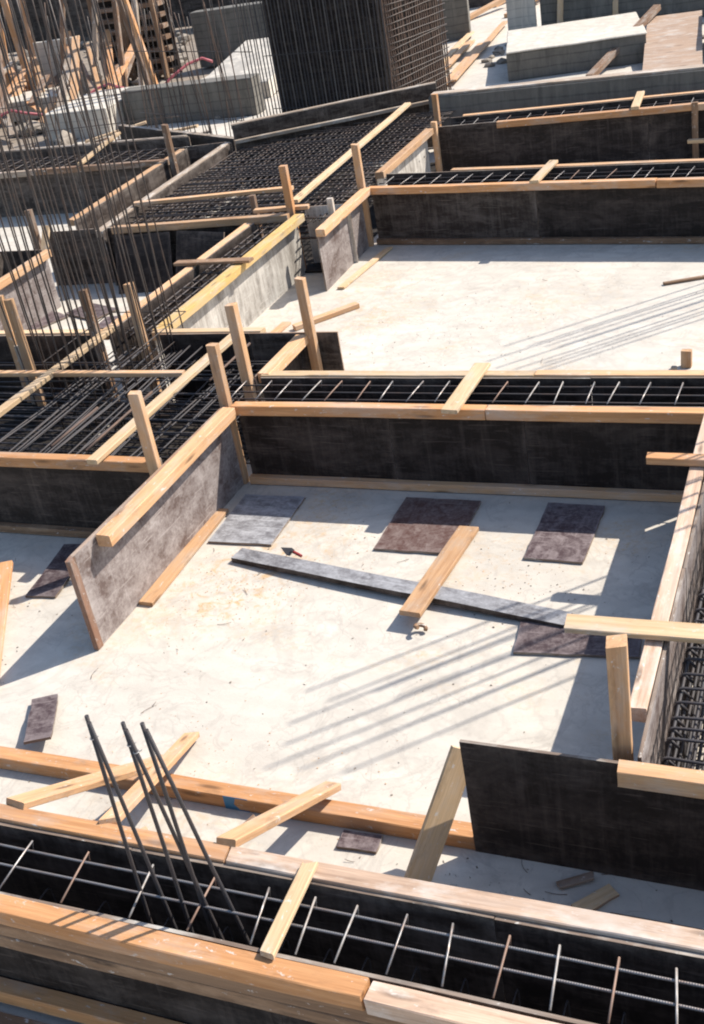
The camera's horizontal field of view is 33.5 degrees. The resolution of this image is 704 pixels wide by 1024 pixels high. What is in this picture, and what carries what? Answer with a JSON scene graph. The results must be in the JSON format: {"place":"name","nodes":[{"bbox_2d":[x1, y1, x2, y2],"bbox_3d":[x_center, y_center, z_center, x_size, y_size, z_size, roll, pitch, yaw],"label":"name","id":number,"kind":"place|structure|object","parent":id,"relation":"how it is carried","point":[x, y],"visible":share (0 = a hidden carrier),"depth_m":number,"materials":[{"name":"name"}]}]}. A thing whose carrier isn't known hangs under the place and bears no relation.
{"place":"outdoors","nodes":[
{"label":"outdoors","id":0,"kind":"place"},
{"bbox_2d":[0,135,190,171],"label":"formwork wall","id":1,"kind":"structure","parent":0,"point":[178,141],"depth_m":22.20,"materials":[{"name":"grey wood"}]},
{"bbox_2d":[0,26,217,149],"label":"ground","id":2,"kind":"structure","parent":0,"point":[207,71],"depth_m":34.11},
{"bbox_2d":[0,0,34,90],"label":"leaning plank","id":3,"kind":"object","parent":2,"relation":"on","point":[6,11],"visible":0.58,"depth_m":32.28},
{"bbox_2d":[111,0,127,86],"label":"raking prop","id":4,"kind":"object","parent":2,"relation":"on","point":[118,33],"visible":0.75,"depth_m":30.35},
{"bbox_2d":[1,22,703,145],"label":"rubble","id":5,"kind":"object","parent":2,"relation":"on","point":[497,51],"visible":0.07,"depth_m":29.16,"materials":[{"name":"concrete"}]},
{"bbox_2d":[0,85,79,123],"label":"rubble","id":6,"kind":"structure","parent":5,"relation":"on","point":[28,95],"depth_m":30.97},
{"bbox_2d":[33,36,85,88],"bbox_3d":[-8.233,-12.530,33.033,1.214,1.565,0.161,-3,30,13],"label":"white board","id":7,"kind":"object","parent":5,"relation":"on","point":[43,57],"visible":0.21,"depth_m":32.88,"materials":[{"name":"wood"}]},
{"bbox_2d":[86,0,182,80],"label":"formwork tower","id":8,"kind":"structure","parent":5,"relation":"on","point":[133,75],"depth_m":33.45,"materials":[{"name":"black wood"}]},
{"bbox_2d":[174,142,223,164],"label":"formwork wall","id":9,"kind":"structure","parent":0,"point":[196,152],"depth_m":20.69,"materials":[{"name":"grey wood"}]},
{"bbox_2d":[0,0,703,1023],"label":"concrete slab","id":10,"kind":"structure","parent":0,"point":[264,712],"depth_m":8.78,"materials":[{"name":"concrete"}]},
{"bbox_2d":[0,560,12,669],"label":"leaning plank","id":11,"kind":"object","parent":10,"relation":"on","point":[6,568],"visible":1,"depth_m":9.71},
{"bbox_2d":[0,249,60,329],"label":"formwork wall","id":12,"kind":"structure","parent":10,"relation":"on","point":[7,289],"depth_m":15.89,"materials":[{"name":"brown wood"}]},
{"bbox_2d":[23,694,57,744],"bbox_3d":[-2.175,1.445,8.191,0.194,0.023,0.629,-11,20,-6],"label":"plywood offcut","id":13,"kind":"object","parent":10,"relation":"on","point":[41,719],"visible":1,"depth_m":8.15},
{"bbox_2d":[25,544,80,597],"bbox_3d":[-2.506,0.500,10.037,0.290,0.025,0.757,-1,34,17],"label":"plywood offcut","id":14,"kind":"object","parent":10,"relation":"on","point":[52,580],"visible":0.75,"depth_m":9.93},
{"bbox_2d":[0,329,108,400],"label":"formwork wall","id":15,"kind":"structure","parent":10,"relation":"on","point":[5,354],"depth_m":13.16,"materials":[{"name":"black wood"}]},
{"bbox_2d":[0,452,162,537],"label":"formwork wall","id":16,"kind":"structure","parent":10,"relation":"on","point":[67,495],"depth_m":10.39,"materials":[{"name":"black wood"}]},
{"bbox_2d":[0,325,114,416],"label":"long board","id":17,"kind":"object","parent":16,"relation":"on","point":[25,392],"visible":0.86,"depth_m":11.71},
{"bbox_2d":[87,334,232,464],"bbox_3d":[-1.687,-1.118,10.878,0.117,0.051,2.732,4,32,23],"label":"long board","id":18,"kind":"object","parent":16,"relation":"on","point":[114,442],"visible":0.74,"depth_m":10.66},
{"bbox_2d":[0,158,169,216],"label":"formwork wall","id":19,"kind":"structure","parent":10,"relation":"on","point":[26,189],"depth_m":21.03,"materials":[{"name":"brown wood"}]},
{"bbox_2d":[0,147,175,171],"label":"rebar cage","id":20,"kind":"object","parent":10,"relation":"on","point":[117,157],"visible":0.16,"depth_m":21.57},
{"bbox_2d":[0,0,178,148],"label":"starter row","id":21,"kind":"object","parent":10,"relation":"on","point":[62,101],"visible":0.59,"depth_m":25.57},
{"bbox_2d":[42,85,144,141],"bbox_3d":[-6.066,-9.699,28.360,1.709,0.631,2.512,1,32,20],"label":"concrete block","id":22,"kind":"object","parent":10,"relation":"on","point":[74,121],"depth_m":27.44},
{"bbox_2d":[78,288,119,400],"bbox_3d":[-2.750,-1.786,12.769,0.092,1.367,0.082,4,32,24],"label":"timber stake","id":23,"kind":"object","parent":10,"relation":"on","point":[88,301],"visible":0.43,"depth_m":12.59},
{"bbox_2d":[0,0,258,52],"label":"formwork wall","id":24,"kind":"structure","parent":10,"relation":"on","point":[189,6],"depth_m":44.42,"materials":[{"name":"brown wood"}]},
{"bbox_2d":[70,148,190,229],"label":"formwork wall","id":25,"kind":"structure","parent":10,"relation":"on","point":[157,175],"depth_m":18.99,"materials":[{"name":"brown wood"}]},
{"bbox_2d":[0,342,268,463],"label":"rebar mat","id":26,"kind":"object","parent":10,"relation":"on","point":[24,427],"visible":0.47,"depth_m":11.84,"materials":[{"name":"metal"}]},
{"bbox_2d":[0,295,46,405],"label":"doubled stake","id":27,"kind":"object","parent":26,"relation":"on","point":[13,318],"visible":0.76,"depth_m":12.57,"materials":[{"name":"brown wood"}]},
{"bbox_2d":[0,370,184,376],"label":"cross board","id":28,"kind":"object","parent":26,"relation":"on","point":[95,373],"visible":0.95,"depth_m":11.58,"materials":[{"name":"brown wood"}]},
{"bbox_2d":[0,0,185,439],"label":"column cage","id":29,"kind":"object","parent":26,"relation":"on","point":[109,206],"depth_m":11.49,"materials":[{"name":"metal"}]},
{"bbox_2d":[121,0,157,84],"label":"raking prop","id":30,"kind":"object","parent":10,"relation":"on","point":[135,26],"visible":0.45,"depth_m":27.54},
{"bbox_2d":[123,282,161,399],"bbox_3d":[-2.220,-1.773,12.510,0.092,1.428,0.082,4,33,24],"label":"timber stake","id":31,"kind":"object","parent":10,"relation":"on","point":[134,322],"visible":0.45,"depth_m":12.37,"materials":[{"name":"brown wood"}]},
{"bbox_2d":[114,232,172,293],"bbox_3d":[-2.922,-3.496,16.422,0.851,0.801,0.023,-1,9,17],"label":"leaning sheet","id":32,"kind":"object","parent":10,"relation":"on","point":[164,237],"visible":0.74,"depth_m":16.40,"materials":[{"name":"black wood"}]},
{"bbox_2d":[128,390,160,475],"bbox_3d":[-1.637,-0.332,9.770,0.098,1.475,0.077,-1,31,16],"label":"timber stake","id":33,"kind":"object","parent":10,"relation":"on","point":[144,429],"visible":0.49,"depth_m":9.54,"materials":[{"name":"brown wood"}]},
{"bbox_2d":[65,406,243,649],"bbox_3d":[-1.498,0.049,9.711,0.188,0.838,2.568,3,32,23],"label":"formwork panel","id":34,"kind":"object","parent":10,"relation":"on","point":[120,559],"visible":1,"depth_m":9.49,"materials":[{"name":"grey wood"}]},
{"bbox_2d":[96,142,240,285],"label":"formwork wall","id":35,"kind":"structure","parent":10,"relation":"on","point":[204,163],"depth_m":18.71,"materials":[{"name":"brown wood"}]},
{"bbox_2d":[134,185,293,205],"bbox_3d":[-2.054,-4.623,17.103,2.509,0.052,0.106,-1,31,16],"label":"cross board","id":36,"kind":"object","parent":35,"relation":"on","point":[215,195],"visible":0.88,"depth_m":17.07,"materials":[{"name":"brown wood"}]},
{"bbox_2d":[49,213,289,285],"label":"formwork wall","id":37,"kind":"structure","parent":10,"relation":"on","point":[228,225],"depth_m":16.59,"materials":[{"name":"brown wood"}]},
{"bbox_2d":[161,124,178,176],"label":"timber stake","id":38,"kind":"object","parent":10,"relation":"on","point":[170,149],"visible":0.6,"depth_m":19.76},
{"bbox_2d":[101,223,257,396],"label":"formwork wall","id":39,"kind":"structure","parent":10,"relation":"on","point":[188,274],"depth_m":14.09,"materials":[{"name":"beige wood"}]},
{"bbox_2d":[173,257,253,265],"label":"spacer board","id":40,"kind":"object","parent":39,"relation":"on","point":[239,260],"visible":1,"depth_m":14.25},
{"bbox_2d":[118,124,242,183],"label":"formwork wall","id":41,"kind":"structure","parent":10,"relation":"on","point":[139,132],"depth_m":22.03,"materials":[{"name":"black wood"}]},
{"bbox_2d":[139,508,228,606],"bbox_3d":[-1.412,0.361,9.942,0.134,0.038,1.469,2,32,22],"label":"floor plank","id":42,"kind":"object","parent":10,"relation":"on","point":[165,580],"visible":1,"depth_m":9.83,"materials":[{"name":"brown wood"}]},
{"bbox_2d":[122,0,257,135],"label":"starter row","id":43,"kind":"object","parent":10,"relation":"on","point":[186,51],"visible":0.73,"depth_m":21.82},
{"bbox_2d":[121,73,264,125],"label":"concrete wall","id":44,"kind":"structure","parent":10,"relation":"on","point":[136,103],"depth_m":26.84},
{"bbox_2d":[176,231,224,273],"bbox_3d":[-2.096,-3.449,16.073,0.852,0.801,0.026,10,14,32],"label":"leaning sheet","id":45,"kind":"object","parent":10,"relation":"on","point":[190,245],"visible":0.43,"depth_m":16.08,"materials":[{"name":"black wood"}]},
{"bbox_2d":[122,222,282,388],"bbox_3d":[-1.625,-2.655,14.438,0.425,0.684,3.901,3,32,23],"label":"rebar cage","id":46,"kind":"object","parent":10,"relation":"on","point":[198,281],"visible":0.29,"depth_m":14.05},
{"bbox_2d":[151,214,305,387],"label":"formwork wall","id":47,"kind":"structure","parent":10,"relation":"on","point":[259,284],"depth_m":14.62,"materials":[{"name":"grey wood"}]},
{"bbox_2d":[190,1,267,67],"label":"concrete wall","id":48,"kind":"structure","parent":10,"relation":"on","point":[198,21],"depth_m":33.44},
{"bbox_2d":[0,746,474,849],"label":"floor timber","id":49,"kind":"object","parent":10,"relation":"on","point":[373,819],"visible":0.75,"depth_m":7.14,"materials":[{"name":"wood"}]},
{"bbox_2d":[205,37,277,97],"bbox_3d":[-2.414,-11.400,29.967,2.015,0.414,4.211,0,37,18],"label":"concrete slab piece","id":50,"kind":"object","parent":10,"relation":"on","point":[237,63],"visible":0.2,"depth_m":29.60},
{"bbox_2d":[224,302,258,401],"bbox_3d":[-0.986,-1.234,11.045,0.102,1.559,0.082,7,34,28],"label":"timber stake","id":51,"kind":"object","parent":10,"relation":"on","point":[238,339],"visible":0.58,"depth_m":10.85,"materials":[{"name":"brown wood"}]},
{"bbox_2d":[152,327,344,402],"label":"formwork wall","id":52,"kind":"structure","parent":10,"relation":"on","point":[264,345],"depth_m":12.20,"materials":[{"name":"black wood"}]},
{"bbox_2d":[208,494,304,545],"bbox_3d":[-0.828,0.064,10.291,0.605,0.024,0.809,2,32,21],"label":"plywood offcut","id":53,"kind":"object","parent":10,"relation":"on","point":[260,520],"visible":1,"depth_m":10.25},
{"bbox_2d":[254,334,307,401],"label":"formwork wall","id":54,"kind":"structure","parent":10,"relation":"on","point":[286,357],"depth_m":11.39,"materials":[{"name":"beige wood"}]},
{"bbox_2d":[127,110,455,272],"bbox_3d":[-0.753,-5.305,18.851,3.588,0.754,6.332,3,32,23],"label":"rebar mat","id":55,"kind":"object","parent":10,"relation":"on","point":[339,186],"visible":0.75,"depth_m":18.40,"materials":[{"name":"metal"}]},
{"bbox_2d":[293,102,410,202],"bbox_3d":[0.092,-5.727,18.328,0.124,0.055,5.665,2,32,21],"label":"long board","id":56,"kind":"object","parent":55,"relation":"on","point":[321,177],"visible":0.93,"depth_m":17.74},
{"bbox_2d":[278,165,306,267],"bbox_3d":[-0.800,-3.961,15.828,0.105,1.464,0.086,4,32,23],"label":"timber stake","id":57,"kind":"object","parent":10,"relation":"on","point":[287,188],"visible":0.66,"depth_m":15.61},
{"bbox_2d":[0,891,595,1023],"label":"formwork wall","id":58,"kind":"structure","parent":10,"relation":"on","point":[83,966],"depth_m":5.42,"materials":[{"name":"black wood"}]},
{"bbox_2d":[294,276,322,370],"bbox_3d":[-0.396,-1.677,11.765,0.100,1.433,0.077,6,33,26],"label":"timber stake","id":59,"kind":"object","parent":10,"relation":"on","point":[307,320],"visible":0.66,"depth_m":11.61,"materials":[{"name":"brown wood"}]},
{"bbox_2d":[292,302,359,330],"bbox_3d":[-0.319,-2.413,14.396,0.921,0.061,0.102,-24,32,-22],"label":"floor plank","id":60,"kind":"object","parent":10,"relation":"on","point":[332,313],"visible":0.88,"depth_m":14.39,"materials":[{"name":"brown wood"}]},
{"bbox_2d":[305,204,358,262],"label":"formwork wall","id":61,"kind":"structure","parent":10,"relation":"on","point":[322,210],"depth_m":15.99,"materials":[{"name":"grey wood"}]},
{"bbox_2d":[231,82,436,186],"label":"formwork wall","id":62,"kind":"structure","parent":10,"relation":"on","point":[332,111],"depth_m":20.56,"materials":[{"name":"grey wood"}]},
{"bbox_2d":[235,100,428,143],"bbox_3d":[-0.245,-6.856,20.487,3.700,0.067,0.088,-14,30,-6],"label":"floor rail","id":63,"kind":"object","parent":62,"relation":"attached to","point":[320,124],"visible":0.91,"depth_m":20.43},
{"bbox_2d":[315,187,370,290],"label":"formwork wall","id":64,"kind":"structure","parent":10,"relation":"on","point":[333,237],"depth_m":15.62,"materials":[{"name":"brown wood"}]},
{"bbox_2d":[234,0,453,116],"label":"wall cage","id":65,"kind":"object","parent":10,"relation":"on","point":[326,51],"depth_m":22.90,"materials":[{"name":"black metal"}]},
{"bbox_2d":[0,804,703,1023],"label":"formwork wall","id":66,"kind":"structure","parent":10,"relation":"on","point":[647,946],"depth_m":5.48,"materials":[{"name":"black wood"}]},
{"bbox_2d":[6,754,176,809],"bbox_3d":[-1.496,1.578,6.899,0.138,0.042,1.380,7,3,28],"label":"brace board","id":67,"kind":"object","parent":66,"relation":"attached to","point":[46,794],"visible":0.74,"depth_m":6.64,"materials":[{"name":"brown wood"}]},
{"bbox_2d":[98,732,199,823],"bbox_3d":[-1.165,1.550,6.939,0.111,0.041,1.782,-7,3,7],"label":"brace board","id":68,"kind":"object","parent":66,"relation":"attached to","point":[133,796],"visible":0.74,"depth_m":6.76,"materials":[{"name":"brown wood"}]},
{"bbox_2d":[216,781,340,847],"bbox_3d":[-0.370,1.648,6.431,0.113,0.047,1.379,3,0,22],"label":"brace board","id":69,"kind":"object","parent":66,"relation":"attached to","point":[243,833],"visible":1,"depth_m":6.28,"materials":[{"name":"brown wood"}]},
{"bbox_2d":[260,862,318,959],"bbox_3d":[-0.287,1.814,5.362,0.076,0.030,0.557,2,32,21],"label":"spacer board","id":70,"kind":"object","parent":66,"relation":"on","point":[280,926],"visible":1,"depth_m":5.33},
{"bbox_2d":[0,840,703,1023],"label":"rebar cage","id":71,"kind":"object","parent":10,"relation":"on","point":[558,956],"visible":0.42,"depth_m":5.24,"materials":[{"name":"metal"}]},
{"bbox_2d":[84,714,152,923],"bbox_3d":[-1.044,1.671,5.574,0.046,1.826,0.028,5,33,22],"label":"starter bar","id":72,"kind":"object","parent":71,"relation":"on","point":[118,821],"visible":0.83,"depth_m":5.44,"materials":[{"name":"metal"}]},
{"bbox_2d":[87,721,177,929],"bbox_3d":[-0.961,1.684,5.550,0.113,1.801,0.023,-10,29,2],"label":"starter bar","id":73,"kind":"object","parent":71,"relation":"on","point":[125,809],"visible":0.72,"depth_m":5.39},
{"bbox_2d":[121,721,194,933],"bbox_3d":[-0.839,1.688,5.487,0.044,1.815,0.030,10,35,31],"label":"starter bar","id":74,"kind":"object","parent":71,"relation":"on","point":[157,827],"visible":0.83,"depth_m":5.35,"materials":[{"name":"metal"}]},
{"bbox_2d":[124,728,224,939],"bbox_3d":[-0.734,1.700,5.457,0.048,1.800,0.031,-2,31,26],"label":"starter bar","id":75,"kind":"object","parent":71,"relation":"in","point":[136,751],"visible":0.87,"depth_m":5.26,"materials":[{"name":"metal"}]},
{"bbox_2d":[140,722,215,937],"bbox_3d":[-0.745,1.686,5.446,0.023,1.830,0.022,3,32,23],"label":"starter bar","id":76,"kind":"object","parent":71,"relation":"in","point":[171,810],"visible":0.72,"depth_m":5.29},
{"bbox_2d":[144,728,252,946],"bbox_3d":[-0.618,1.701,5.404,0.024,1.822,0.020,-4,30,27],"label":"starter bar","id":77,"kind":"object","parent":71,"relation":"on","point":[191,824],"visible":0.72,"depth_m":5.26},
{"bbox_2d":[336,830,382,853],"bbox_3d":[0.046,1.916,6.787,0.248,0.019,0.136,3,32,22],"label":"plywood offcut","id":78,"kind":"object","parent":10,"relation":"on","point":[360,842],"visible":1,"depth_m":6.78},
{"bbox_2d":[350,143,373,246],"bbox_3d":[0.151,-4.414,16.327,0.102,1.450,0.082,2,32,20],"label":"timber stake","id":79,"kind":"object","parent":10,"relation":"on","point":[358,166],"visible":0.91,"depth_m":16.20,"materials":[{"name":"brown wood"}]},
{"bbox_2d":[337,247,392,288],"bbox_3d":[0.191,-3.318,15.834,0.103,0.032,1.569,6,33,27],"label":"floor plank","id":80,"kind":"object","parent":10,"relation":"on","point":[363,269],"visible":1,"depth_m":15.77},
{"bbox_2d":[231,548,571,627],"bbox_3d":[0.273,0.563,9.017,2.950,0.076,0.195,9,35,31],"label":"floor strip","id":81,"kind":"object","parent":10,"relation":"on","point":[489,605],"visible":0.96,"depth_m":8.93,"materials":[{"name":"grey wood"}]},
{"bbox_2d":[399,526,478,617],"bbox_3d":[0.688,0.439,9.037,0.172,0.041,1.359,4,29,25],"label":"floor plank","id":82,"kind":"object","parent":81,"relation":"on","point":[430,583],"visible":1,"depth_m":8.95,"materials":[{"name":"brown wood"}]},
{"bbox_2d":[375,128,433,185],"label":"formwork wall","id":83,"kind":"structure","parent":10,"relation":"on","point":[408,157],"depth_m":18.14,"materials":[{"name":"brown wood"}]},
{"bbox_2d":[374,497,480,554],"bbox_3d":[0.638,0.109,9.739,0.686,0.024,0.838,3,32,23],"label":"plywood offcut","id":84,"kind":"object","parent":10,"relation":"on","point":[424,525],"visible":0.96,"depth_m":9.73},
{"bbox_2d":[404,745,465,881],"bbox_3d":[0.483,1.679,6.427,0.168,0.810,0.027,18,3,-22],"label":"diagonal brace","id":85,"kind":"object","parent":10,"relation":"on","point":[436,827],"visible":0.77,"depth_m":6.41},
{"bbox_2d":[195,380,703,463],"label":"rebar cage","id":86,"kind":"object","parent":10,"relation":"on","point":[562,386],"visible":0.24,"depth_m":10.02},
{"bbox_2d":[437,0,470,41],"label":"concrete wall","id":87,"kind":"structure","parent":10,"relation":"on","point":[456,13],"depth_m":30.84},
{"bbox_2d":[206,342,703,501],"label":"formwork wall","id":88,"kind":"structure","parent":10,"relation":"on","point":[579,451],"depth_m":9.94,"materials":[{"name":"black wood"}]},
{"bbox_2d":[446,42,482,84],"bbox_3d":[2.503,-10.371,27.269,0.166,0.045,5.886,0,31,18],"label":"loose plank","id":89,"kind":"object","parent":10,"relation":"on","point":[466,58],"visible":0.47,"depth_m":27.87,"materials":[{"name":"brown wood"}]},
{"bbox_2d":[450,21,506,81],"bbox_3d":[3.195,-11.440,28.824,0.170,0.046,7.492,0,31,18],"label":"loose plank","id":90,"kind":"object","parent":89,"relation":"on","point":[474,55],"visible":0.99,"depth_m":28.29,"materials":[{"name":"brown wood"}]},
{"bbox_2d":[261,370,703,406],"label":"cage","id":91,"kind":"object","parent":10,"relation":"on","point":[666,378],"depth_m":10.14,"materials":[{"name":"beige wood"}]},
{"bbox_2d":[441,363,490,413],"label":"spacer board","id":92,"kind":"object","parent":91,"relation":"on","point":[462,392],"visible":1,"depth_m":9.90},
{"bbox_2d":[369,177,703,244],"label":"formwork wall","id":93,"kind":"structure","parent":10,"relation":"on","point":[639,211],"depth_m":15.34,"materials":[{"name":"brown wood"}]},
{"bbox_2d":[379,166,703,185],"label":"rebar cage","id":94,"kind":"object","parent":10,"relation":"on","point":[558,174],"visible":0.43,"depth_m":15.54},
{"bbox_2d":[386,158,703,185],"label":"formwork wall","id":95,"kind":"structure","parent":10,"relation":"on","point":[600,167],"depth_m":15.61,"materials":[{"name":"black wood"}]},
{"bbox_2d":[523,502,604,563],"bbox_3d":[1.700,0.159,9.316,0.481,0.023,0.857,4,32,23],"label":"plywood offcut","id":96,"kind":"object","parent":10,"relation":"on","point":[565,532],"visible":1,"depth_m":9.28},
{"bbox_2d":[428,64,703,125],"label":"concrete wall","id":97,"kind":"structure","parent":10,"relation":"on","point":[689,78],"depth_m":19.48,"materials":[{"name":"concrete"}]},
{"bbox_2d":[438,102,703,171],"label":"formwork wall","id":98,"kind":"structure","parent":10,"relation":"on","point":[619,135],"depth_m":18.27,"materials":[{"name":"black wood"}]},
{"bbox_2d":[556,871,593,889],"bbox_3d":[1.205,1.980,6.280,0.211,0.025,0.050,-15,30,-2],"label":"wood stick","id":99,"kind":"object","parent":10,"relation":"on","point":[575,880],"visible":1,"depth_m":6.26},
{"bbox_2d":[506,12,646,80],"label":"concrete plinth","id":100,"kind":"structure","parent":10,"relation":"on","point":[562,48],"depth_m":24.99,"materials":[{"name":"concrete"}]},
{"bbox_2d":[513,621,640,658],"bbox_3d":[1.566,0.884,8.095,0.855,0.024,0.368,0,31,18],"label":"plywood offcut","id":101,"kind":"object","parent":10,"relation":"on","point":[533,638],"visible":0.73,"depth_m":8.07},
{"bbox_2d":[454,98,703,124],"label":"rebar cage","id":102,"kind":"object","parent":10,"relation":"on","point":[564,112],"visible":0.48,"depth_m":18.52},
{"bbox_2d":[459,739,703,890],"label":"formwork wall","id":103,"kind":"structure","parent":10,"relation":"on","point":[643,821],"depth_m":6.13,"materials":[{"name":"black wood"}]},
{"bbox_2d":[571,884,618,910],"bbox_3d":[1.279,2.044,6.145,0.263,0.022,0.088,-18,36,-25],"label":"wood chip","id":104,"kind":"object","parent":10,"relation":"on","point":[599,898],"visible":0.84,"depth_m":6.14,"materials":[{"name":"brown wood"}]},
{"bbox_2d":[506,0,703,30],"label":"concrete wall","id":105,"kind":"structure","parent":10,"relation":"on","point":[521,14],"depth_m":28.60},
{"bbox_2d":[606,634,633,760],"bbox_3d":[1.408,1.246,6.074,0.103,1.449,0.102,-1,31,16],"label":"timber stake","id":106,"kind":"object","parent":10,"relation":"on","point":[617,660],"visible":0.55,"depth_m":5.83,"materials":[{"name":"brown wood"}]},
{"bbox_2d":[586,4,660,75],"bbox_3d":[5.812,-10.041,24.920,0.168,0.123,3.460,13,49,35],"label":"leaning timber","id":107,"kind":"object","parent":10,"relation":"on","point":[610,55],"visible":0.75,"depth_m":24.56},
{"bbox_2d":[630,416,703,764],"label":"formwork wall","id":108,"kind":"structure","parent":10,"relation":"on","point":[656,686],"depth_m":7.01,"materials":[{"name":"brown wood"}]},
{"bbox_2d":[564,614,703,643],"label":"cross board","id":109,"kind":"object","parent":108,"relation":"on","point":[640,628],"visible":0.99,"depth_m":6.69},
{"bbox_2d":[646,452,703,466],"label":"cross board","id":110,"kind":"object","parent":108,"relation":"on","point":[673,459],"visible":1,"depth_m":8.29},
{"bbox_2d":[642,10,702,69],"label":"plywood sheet","id":111,"kind":"object","parent":10,"relation":"on","point":[673,40],"visible":0.85,"depth_m":24.29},
{"bbox_2d":[661,576,703,770],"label":"rebar cage","id":112,"kind":"object","parent":10,"relation":"on","point":[687,694],"visible":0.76,"depth_m":6.49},
{"bbox_2d":[451,90,703,125],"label":"formwork wall","id":113,"kind":"structure","parent":0,"point":[664,98],"depth_m":18.64,"materials":[{"name":"beige wood"}]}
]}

